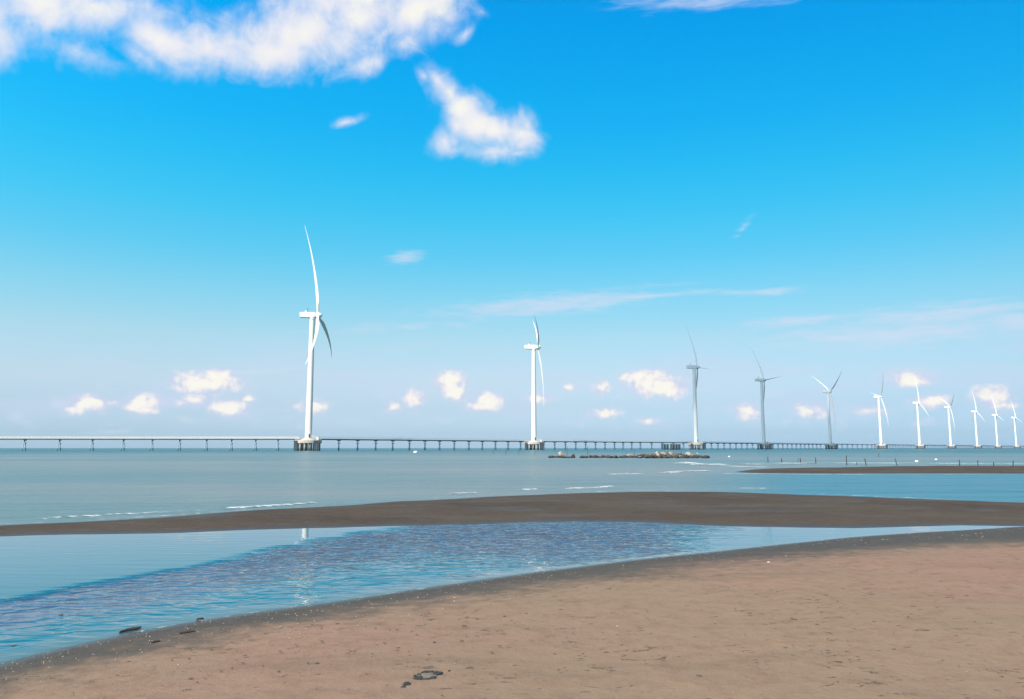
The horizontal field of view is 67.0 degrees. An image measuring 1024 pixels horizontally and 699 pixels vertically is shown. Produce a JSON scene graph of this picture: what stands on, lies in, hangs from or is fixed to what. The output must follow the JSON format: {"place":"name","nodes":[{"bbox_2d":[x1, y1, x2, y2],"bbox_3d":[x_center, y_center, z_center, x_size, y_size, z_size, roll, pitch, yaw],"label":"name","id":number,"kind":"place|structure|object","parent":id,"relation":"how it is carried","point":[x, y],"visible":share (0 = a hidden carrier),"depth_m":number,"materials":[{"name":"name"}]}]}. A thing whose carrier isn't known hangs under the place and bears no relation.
{"place":"outdoors","nodes":[
{"label":"outdoors","id":0,"kind":"place"},
{"bbox_2d":[0,526,1023,698],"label":"beach","id":1,"kind":"structure","parent":0,"point":[929,584],"depth_m":6.42,"materials":[{"name":"beige sand"}]},
{"bbox_2d":[180,629,194,633],"bbox_3d":[-2.958,2.569,7.048,0.133,0.034,0.033,5,-9,-33],"label":"driftwood stick","id":2,"kind":"object","parent":1,"relation":"on","point":[188,631],"visible":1,"depth_m":7.04,"materials":[{"name":"brown wood"}]},
{"bbox_2d":[413,670,443,680],"bbox_3d":[-0.576,2.215,5.251,0.176,0.026,0.229,-2,-8,19],"label":"debris heap","id":3,"kind":"object","parent":1,"relation":"on","point":[427,675],"visible":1,"depth_m":5.24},
{"bbox_2d":[2,529,1000,678],"bbox_3d":[3.403,3.044,11.035,17.958,0.148,2.844,5,-9,-32],"label":"shell grit","id":4,"kind":"object","parent":1,"relation":"on","point":[364,606],"visible":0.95,"depth_m":7.60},
{"bbox_2d":[1,587,1023,684],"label":"weed litter","id":5,"kind":"object","parent":1,"relation":"on","point":[432,642],"visible":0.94,"depth_m":6.00,"materials":[{"name":"brown plant"}]},
{"bbox_2d":[0,448,1023,662],"bbox_3d":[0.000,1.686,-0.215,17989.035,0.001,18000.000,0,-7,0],"label":"sea","id":6,"kind":"structure","parent":0,"point":[92,587],"depth_m":17.08,"materials":[{"name":"liquid"}]},
{"bbox_2d":[119,626,140,632],"bbox_3d":[-3.587,2.626,7.251,0.054,0.042,0.200,-5,-9,35],"label":"driftwood stick","id":7,"kind":"object","parent":6,"relation":"on","point":[130,629],"visible":1,"depth_m":7.25,"materials":[{"name":"brown wood"}]},
{"bbox_2d":[293,228,331,450],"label":"wind turbine","id":8,"kind":"object","parent":6,"relation":"in","point":[308,438],"visible":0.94,"depth_m":483.01,"materials":[{"name":"white painted metal"},{"name":"concrete"},{"name":"dark steel"}]},
{"bbox_2d":[61,462,911,518],"bbox_3d":[15.043,7.307,44.520,28.927,0.138,86.432,-3,-8,23],"label":"swash","id":9,"kind":"object","parent":6,"relation":"on","point":[462,492],"visible":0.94,"depth_m":26.61,"materials":[{"name":"white liquid"}]},
{"bbox_2d":[0,436,1023,450],"bbox_3d":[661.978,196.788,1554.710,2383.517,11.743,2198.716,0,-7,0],"label":"access bridge","id":10,"kind":"structure","parent":6,"relation":"in","point":[392,440],"depth_m":563.07,"materials":[{"name":"concrete"}]},
{"bbox_2d":[0,492,1023,536],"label":"sandbar","id":11,"kind":"structure","parent":6,"relation":"in","point":[738,509],"depth_m":19.14,"materials":[{"name":"sand"}]},
{"bbox_2d":[524,315,543,449],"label":"wind turbine","id":12,"kind":"object","parent":6,"relation":"in","point":[534,440],"visible":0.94,"depth_m":637.94,"materials":[{"name":"metal"}]},
{"bbox_2d":[661,444,680,449],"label":"landing stage","id":13,"kind":"object","parent":6,"relation":"in","point":[678,447],"visible":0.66,"depth_m":736.30,"materials":[{"name":"concrete"}]},
{"bbox_2d":[684,321,712,449],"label":"wind turbine","id":14,"kind":"object","parent":6,"relation":"in","point":[692,446],"visible":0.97,"depth_m":797.21,"materials":[{"name":"white painted metal"},{"name":"concrete"},{"name":"dark steel"}]},
{"bbox_2d":[751,348,776,448],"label":"wind turbine","id":15,"kind":"object","parent":6,"relation":"in","point":[762,420],"visible":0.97,"depth_m":950.54,"materials":[{"name":"metal"}]},
{"bbox_2d":[816,371,841,448],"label":"wind turbine","id":16,"kind":"object","parent":6,"relation":"in","point":[833,445],"visible":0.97,"depth_m":1148.16,"materials":[{"name":"metal"}]},
{"bbox_2d":[872,383,888,448],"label":"wind turbine","id":17,"kind":"object","parent":6,"relation":"in","point":[878,397],"visible":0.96,"depth_m":1264.46,"materials":[{"name":"metal"}]},
{"bbox_2d":[737,466,1023,473],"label":"sandbank","id":18,"kind":"structure","parent":6,"relation":"in","point":[933,470],"depth_m":54.84,"materials":[{"name":"sand"}]},
{"bbox_2d":[741,462,1021,464],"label":"surf","id":19,"kind":"structure","parent":6,"relation":"on","point":[883,463],"depth_m":84.28,"materials":[{"name":"white liquid"}]},
{"bbox_2d":[912,377,925,448],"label":"wind turbine","id":20,"kind":"object","parent":6,"relation":"in","point":[918,426],"visible":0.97,"depth_m":1435.87,"materials":[{"name":"metal"}]},
{"bbox_2d":[943,396,956,448],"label":"wind turbine","id":21,"kind":"object","parent":6,"relation":"in","point":[950,446],"visible":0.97,"depth_m":1588.00,"materials":[{"name":"metal"}]},
{"bbox_2d":[971,392,983,448],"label":"wind turbine","id":22,"kind":"object","parent":6,"relation":"in","point":[977,445],"visible":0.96,"depth_m":1778.12,"materials":[{"name":"metal"}]},
{"bbox_2d":[992,401,1002,448],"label":"wind turbine","id":23,"kind":"object","parent":6,"relation":"in","point":[995,424],"visible":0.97,"depth_m":1964.58,"materials":[{"name":"metal"}]},
{"bbox_2d":[1011,405,1020,448],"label":"wind turbine","id":24,"kind":"object","parent":6,"relation":"in","point":[1018,446],"visible":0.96,"depth_m":2132.26,"materials":[{"name":"metal"}]},
{"bbox_2d":[0,0,1023,447],"label":"sky","id":25,"kind":"structure","parent":0,"point":[823,189],"materials":[{"name":"blue"}]}
]}

